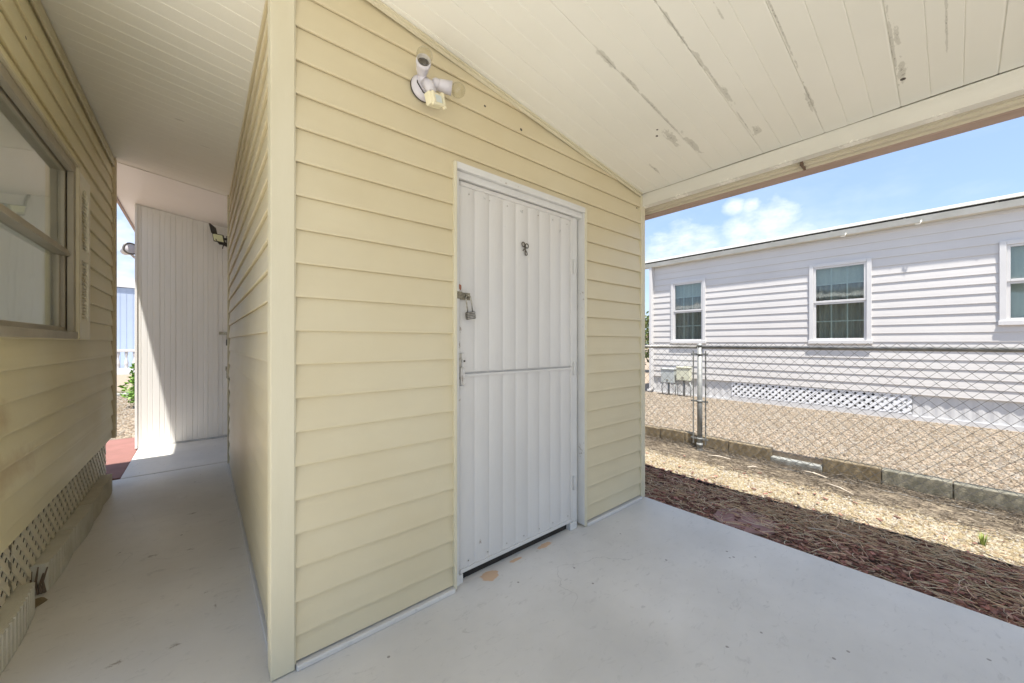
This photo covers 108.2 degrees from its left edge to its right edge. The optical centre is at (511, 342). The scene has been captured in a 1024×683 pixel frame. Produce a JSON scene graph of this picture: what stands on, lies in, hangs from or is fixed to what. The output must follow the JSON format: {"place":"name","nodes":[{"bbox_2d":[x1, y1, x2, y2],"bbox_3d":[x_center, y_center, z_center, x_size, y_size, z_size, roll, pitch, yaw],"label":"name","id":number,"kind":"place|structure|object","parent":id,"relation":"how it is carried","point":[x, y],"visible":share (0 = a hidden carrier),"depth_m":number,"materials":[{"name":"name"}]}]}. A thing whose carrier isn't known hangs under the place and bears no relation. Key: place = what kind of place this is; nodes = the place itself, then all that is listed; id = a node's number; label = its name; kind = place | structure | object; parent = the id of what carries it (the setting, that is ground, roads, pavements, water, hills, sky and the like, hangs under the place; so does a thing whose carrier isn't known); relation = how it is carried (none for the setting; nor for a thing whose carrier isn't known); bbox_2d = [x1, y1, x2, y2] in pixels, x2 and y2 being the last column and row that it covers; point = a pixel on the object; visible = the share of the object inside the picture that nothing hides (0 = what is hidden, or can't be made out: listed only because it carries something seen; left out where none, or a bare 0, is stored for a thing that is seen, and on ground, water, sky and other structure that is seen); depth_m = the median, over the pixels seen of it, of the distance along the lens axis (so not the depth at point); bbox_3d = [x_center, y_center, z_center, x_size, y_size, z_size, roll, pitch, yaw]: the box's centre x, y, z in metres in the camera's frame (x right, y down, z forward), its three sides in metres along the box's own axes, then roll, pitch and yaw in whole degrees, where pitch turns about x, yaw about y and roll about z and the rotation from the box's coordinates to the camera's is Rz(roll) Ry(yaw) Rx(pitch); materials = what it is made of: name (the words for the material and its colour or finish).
{"place":"outdoors","nodes":[
{"label":"outdoors","id":0,"kind":"place"},
{"bbox_2d":[35,597,47,607],"bbox_3d":[-2.232,1.217,1.729,0.085,0.003,0.149,0,0,-40],"label":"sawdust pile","id":1,"kind":"object","parent":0,"point":[39,601],"visible":0.4,"depth_m":1.75,"materials":[{"name":"brown wood"}]},
{"bbox_2d":[95,445,137,479],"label":"red pavement","id":2,"kind":"structure","parent":0,"point":[118,460],"depth_m":3.91,"materials":[{"name":"concrete"}]},
{"bbox_2d":[105,437,134,448],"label":"red pavement","id":3,"kind":"structure","parent":0,"point":[120,442],"depth_m":4.59,"materials":[{"name":"concrete"}]},
{"bbox_2d":[110,390,134,439],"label":"gravel","id":4,"kind":"structure","parent":0,"point":[121,401],"depth_m":6.16,"materials":[{"name":"beige gravel"}]},
{"bbox_2d":[117,374,134,437],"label":"gravel path","id":5,"kind":"structure","parent":0,"point":[121,379],"depth_m":10.37,"materials":[{"name":"beige gravel"}]},
{"bbox_2d":[117,363,134,405],"bbox_3d":[-7.167,0.749,7.493,1.098,1.118,1.020,0,0,-40],"label":"bush","id":6,"kind":"object","parent":5,"relation":"on","point":[131,395],"visible":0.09,"depth_m":7.06,"materials":[{"name":"green plant"}]},
{"bbox_2d":[117,278,134,367],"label":"house","id":7,"kind":"structure","parent":5,"relation":"on","point":[125,313],"depth_m":18.10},
{"bbox_2d":[117,349,134,374],"bbox_3d":[-15.401,0.765,14.493,7.000,1.010,0.160,0,0,-40],"label":"balustrade","id":8,"kind":"object","parent":5,"relation":"on","point":[126,362],"visible":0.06,"depth_m":14.59,"materials":[{"name":"white wood"}]},
{"bbox_2d":[119,368,132,371],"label":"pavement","id":9,"kind":"structure","parent":0,"point":[123,369],"depth_m":17.03,"materials":[{"name":"white concrete"}]},
{"bbox_2d":[121,437,226,478],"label":"passage floor","id":10,"kind":"structure","parent":0,"point":[159,459],"depth_m":3.94,"materials":[{"name":"paint"}]},
{"bbox_2d":[135,204,226,448],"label":"utility building","id":11,"kind":"structure","parent":0,"point":[180,329],"depth_m":4.51,"materials":[{"name":"metal"}]},
{"bbox_2d":[120,242,134,258],"bbox_3d":[-4.520,-1.095,4.396,0.173,0.158,0.195,0,0,24],"label":"round floodlight","id":12,"kind":"object","parent":11,"relation":"attached to","point":[128,248],"visible":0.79,"depth_m":4.33,"materials":[{"name":"white metal"}]},
{"bbox_2d":[209,223,226,250],"bbox_3d":[-3.693,-1.313,4.705,0.244,0.333,0.155,0,0,-40],"label":"solar security light","id":13,"kind":"object","parent":11,"relation":"attached to","point":[219,239],"visible":0.75,"depth_m":4.65,"materials":[{"name":"black plastic"}]},
{"bbox_2d":[219,276,226,435],"bbox_3d":[-3.414,0.165,5.022,0.876,2.050,0.063,0,0,-40],"label":"door","id":14,"kind":"structure","parent":11,"relation":"in","point":[222,279],"depth_m":4.78,"materials":[{"name":"metal"}]},
{"bbox_2d":[0,462,1023,682],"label":"carport floor","id":15,"kind":"structure","parent":0,"point":[153,583],"depth_m":1.65,"materials":[{"name":"paint"}]},
{"bbox_2d":[0,582,34,675],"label":"edging block","id":16,"kind":"object","parent":15,"relation":"on","point":[17,611],"depth_m":1.49,"materials":[{"name":"beige concrete"}]},
{"bbox_2d":[30,567,47,594],"bbox_3d":[-2.289,1.151,1.792,0.058,0.132,0.016,0,0,-40],"label":"bark strip","id":17,"kind":"object","parent":15,"relation":"on","point":[42,588],"visible":0.86,"depth_m":1.79,"materials":[{"name":"brown wood"}]},
{"bbox_2d":[27,529,72,594],"bbox_3d":[-2.431,1.149,1.967,0.075,0.140,0.426,0,0,-39],"label":"edging block","id":18,"kind":"object","parent":15,"relation":"on","point":[55,557],"depth_m":1.92,"materials":[{"name":"beige concrete"}]},
{"bbox_2d":[59,504,92,551],"bbox_3d":[-2.706,1.149,2.311,0.075,0.140,0.426,0,0,-38],"label":"edging block","id":19,"kind":"object","parent":15,"relation":"on","point":[79,521],"depth_m":2.28,"materials":[{"name":"beige concrete"}]},
{"bbox_2d":[78,487,102,521],"bbox_3d":[-2.966,1.149,2.619,0.075,0.140,0.361,0,0,-40],"label":"edging block","id":20,"kind":"object","parent":15,"relation":"on","point":[94,496],"depth_m":2.60,"materials":[{"name":"beige concrete"}]},
{"bbox_2d":[91,474,111,504],"bbox_3d":[-3.206,1.149,2.904,0.075,0.140,0.366,0,0,-40],"label":"edging block","id":21,"kind":"object","parent":15,"relation":"on","point":[104,482],"depth_m":2.87,"materials":[{"name":"beige concrete"}]},
{"bbox_2d":[227,0,644,680],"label":"storage shed","id":22,"kind":"structure","parent":15,"relation":"on","point":[405,438],"depth_m":1.74,"materials":[{"name":"beige plastic"}]},
{"bbox_2d":[410,49,464,109],"bbox_3d":[-0.332,-1.155,1.677,0.252,0.209,0.160,0,0,-40],"label":"security light","id":23,"kind":"object","parent":22,"relation":"attached to","point":[424,88],"visible":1,"depth_m":1.66,"materials":[{"name":"white plastic"}]},
{"bbox_2d":[457,181,574,573],"bbox_3d":[0.058,0.175,2.146,0.913,1.990,0.072,0,0,-40],"label":"door","id":24,"kind":"structure","parent":22,"relation":"in","point":[517,264],"depth_m":2.10,"materials":[{"name":"metal"}]},
{"bbox_2d":[465,295,475,319],"bbox_3d":[-0.212,-0.180,1.887,0.059,0.126,0.022,0,0,-40],"label":"padlock","id":25,"kind":"object","parent":24,"relation":"hanging from","point":[470,315],"visible":1,"depth_m":1.88,"materials":[{"name":"metal"}]},
{"bbox_2d":[40,0,1023,231],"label":"carport roof","id":26,"kind":"structure","parent":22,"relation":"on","point":[665,107],"depth_m":1.84,"materials":[{"name":"paint"}]},
{"bbox_2d":[117,116,1023,344],"label":"sky","id":27,"kind":"structure","parent":0,"point":[986,162],"materials":[{"name":"blue"}]},
{"bbox_2d":[645,192,1023,431],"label":"neighbour house","id":28,"kind":"structure","parent":0,"point":[952,275],"depth_m":5.74,"materials":[{"name":"white plastic"}]},
{"bbox_2d":[670,278,705,343],"bbox_3d":[3.772,-0.620,7.889,0.205,1.410,0.745,0,0,-40],"label":"window","id":29,"kind":"structure","parent":28,"relation":"in","point":[688,297],"depth_m":7.92,"materials":[{"name":"white glass"}]},
{"bbox_2d":[808,257,872,343],"bbox_3d":[5.332,-0.613,6.028,0.206,1.395,0.783,0,0,-40],"label":"window","id":30,"kind":"structure","parent":28,"relation":"in","point":[840,293],"depth_m":6.04,"materials":[{"name":"white glass"}]},
{"bbox_2d":[998,238,1023,324],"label":"window","id":31,"kind":"structure","parent":28,"relation":"in","point":[1011,252],"depth_m":4.73,"materials":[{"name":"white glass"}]},
{"bbox_2d":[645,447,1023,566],"bbox_3d":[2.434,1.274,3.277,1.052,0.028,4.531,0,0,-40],"label":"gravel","id":32,"kind":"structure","parent":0,"point":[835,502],"depth_m":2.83,"materials":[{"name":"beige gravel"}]},
{"bbox_2d":[977,531,988,545],"bbox_3d":[2.958,1.228,2.329,0.061,0.083,0.054,0,0,4],"label":"grass tuft","id":33,"kind":"object","parent":32,"relation":"on","point":[981,539],"visible":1,"depth_m":2.32,"materials":[{"name":"green plant"}]},
{"bbox_2d":[645,349,1023,497],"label":"gravel yard","id":34,"kind":"structure","parent":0,"point":[785,454],"depth_m":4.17,"materials":[{"name":"beige gravel"}]},
{"bbox_2d":[645,311,648,364],"bbox_3d":[4.487,-0.346,14.400,2.952,3.280,2.808,0,0,-40],"label":"tree","id":35,"kind":"object","parent":34,"relation":"on","point":[647,334],"visible":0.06,"depth_m":13.83,"materials":[{"name":"green plant"}]},
{"bbox_2d":[660,368,676,395],"bbox_3d":[3.370,0.859,7.967,0.142,0.623,0.332,0,0,-40],"label":"utility box","id":36,"kind":"object","parent":34,"relation":"on","point":[671,377],"visible":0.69,"depth_m":7.91,"materials":[{"name":"metal"}]},
{"bbox_2d":[676,366,691,396],"bbox_3d":[3.582,0.834,7.714,0.142,0.673,0.312,0,0,-40],"label":"utility box","id":37,"kind":"object","parent":34,"relation":"on","point":[682,373],"visible":0.8,"depth_m":7.67,"materials":[{"name":"metal"}]},
{"bbox_2d":[646,348,1022,562],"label":"ground","id":38,"kind":"structure","parent":0,"point":[865,513],"depth_m":2.75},
{"bbox_2d":[0,0,116,606],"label":"mobile home","id":39,"kind":"object","parent":38,"relation":"on","point":[58,296],"visible":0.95,"depth_m":1.94,"materials":[{"name":"plastic"}]},
{"bbox_2d":[0,51,79,338],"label":"window","id":40,"kind":"structure","parent":39,"relation":"in","point":[28,141],"depth_m":1.85,"materials":[{"name":"beige metal"}]},
{"bbox_2d":[645,424,661,436],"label":"concrete block","id":41,"kind":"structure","parent":38,"relation":"on","point":[655,431],"depth_m":4.81,"materials":[{"name":"grey concrete"}]},
{"bbox_2d":[660,427,694,443],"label":"concrete block","id":42,"kind":"object","parent":38,"relation":"on","point":[664,431],"depth_m":4.58,"materials":[{"name":"grey concrete"}]},
{"bbox_2d":[692,433,730,452],"bbox_3d":[2.312,1.207,4.309,0.100,0.226,0.393,0,0,-40],"label":"concrete block","id":43,"kind":"object","parent":38,"relation":"on","point":[710,441],"depth_m":4.24,"materials":[{"name":"beige concrete"}]},
{"bbox_2d":[729,440,772,460],"bbox_3d":[2.573,1.207,4.005,0.100,0.225,0.393,0,0,-40],"label":"concrete block","id":44,"kind":"object","parent":38,"relation":"on","point":[748,447],"depth_m":3.97,"materials":[{"name":"beige concrete"}]},
{"bbox_2d":[771,455,822,471],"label":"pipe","id":45,"kind":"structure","parent":38,"relation":"on","point":[790,462],"depth_m":3.65,"materials":[{"name":"white plastic"}]},
{"bbox_2d":[645,465,1012,566],"bbox_3d":[1.837,1.256,3.188,0.086,0.048,10.530,0,0,-40],"label":"landscape edging","id":46,"kind":"object","parent":38,"relation":"on","point":[720,487],"visible":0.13,"depth_m":2.62,"materials":[{"name":"black plastic"}]},
{"bbox_2d":[645,343,1023,519],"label":"chain link fence","id":47,"kind":"object","parent":38,"relation":"on","point":[699,354],"visible":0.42,"depth_m":3.29,"materials":[{"name":"metal"}]},
{"bbox_2d":[645,433,1023,542],"bbox_3d":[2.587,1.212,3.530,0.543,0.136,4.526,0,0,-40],"label":"needle litter","id":48,"kind":"object","parent":38,"relation":"on","point":[824,483],"visible":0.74,"depth_m":3.13,"materials":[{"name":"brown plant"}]},
{"bbox_2d":[802,470,826,477],"bbox_3d":[2.803,1.213,3.442,0.018,0.020,0.207,0,0,-27],"label":"stick","id":49,"kind":"object","parent":48,"relation":"on","point":[814,473],"visible":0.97,"depth_m":3.44,"materials":[{"name":"beige wood"}]},
{"bbox_2d":[828,483,853,494],"bbox_3d":[2.784,1.234,3.144,0.015,0.018,0.237,0,0,-4],"label":"stick","id":50,"kind":"object","parent":48,"relation":"on","point":[840,487],"visible":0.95,"depth_m":3.14,"materials":[{"name":"beige wood"}]},
{"bbox_2d":[645,450,1023,627],"bbox_3d":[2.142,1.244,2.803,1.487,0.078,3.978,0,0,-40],"label":"mulch","id":51,"kind":"object","parent":38,"relation":"on","point":[902,571],"visible":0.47,"depth_m":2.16,"materials":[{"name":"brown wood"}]},
{"bbox_2d":[713,508,777,534],"bbox_3d":[1.630,1.253,2.605,0.396,0.014,0.380,0,0,-40],"label":"paver","id":52,"kind":"object","parent":51,"relation":"on","point":[751,530],"visible":0.69,"depth_m":2.59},
{"bbox_2d":[808,527,855,536],"bbox_3d":[2.058,1.216,2.392,0.242,0.017,0.015,0,0,25],"label":"stick","id":53,"kind":"object","parent":51,"relation":"on","point":[829,530],"visible":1,"depth_m":2.40,"materials":[{"name":"wood"}]},
{"bbox_2d":[823,456,881,483],"bbox_3d":[3.096,1.204,3.381,0.100,0.232,0.393,0,0,-40],"label":"concrete block","id":54,"kind":"object","parent":38,"relation":"on","point":[845,466],"depth_m":3.34,"materials":[{"name":"beige concrete"}]},
{"bbox_2d":[882,468,952,498],"bbox_3d":[3.347,1.206,3.073,0.100,0.229,0.393,0,0,-40],"label":"concrete block","id":55,"kind":"object","parent":38,"relation":"on","point":[928,485],"depth_m":3.03,"materials":[{"name":"grey concrete"}]},
{"bbox_2d":[954,481,1023,513],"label":"concrete block","id":56,"kind":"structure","parent":38,"relation":"on","point":[999,499],"depth_m":2.76,"materials":[{"name":"grey concrete"}]}
]}

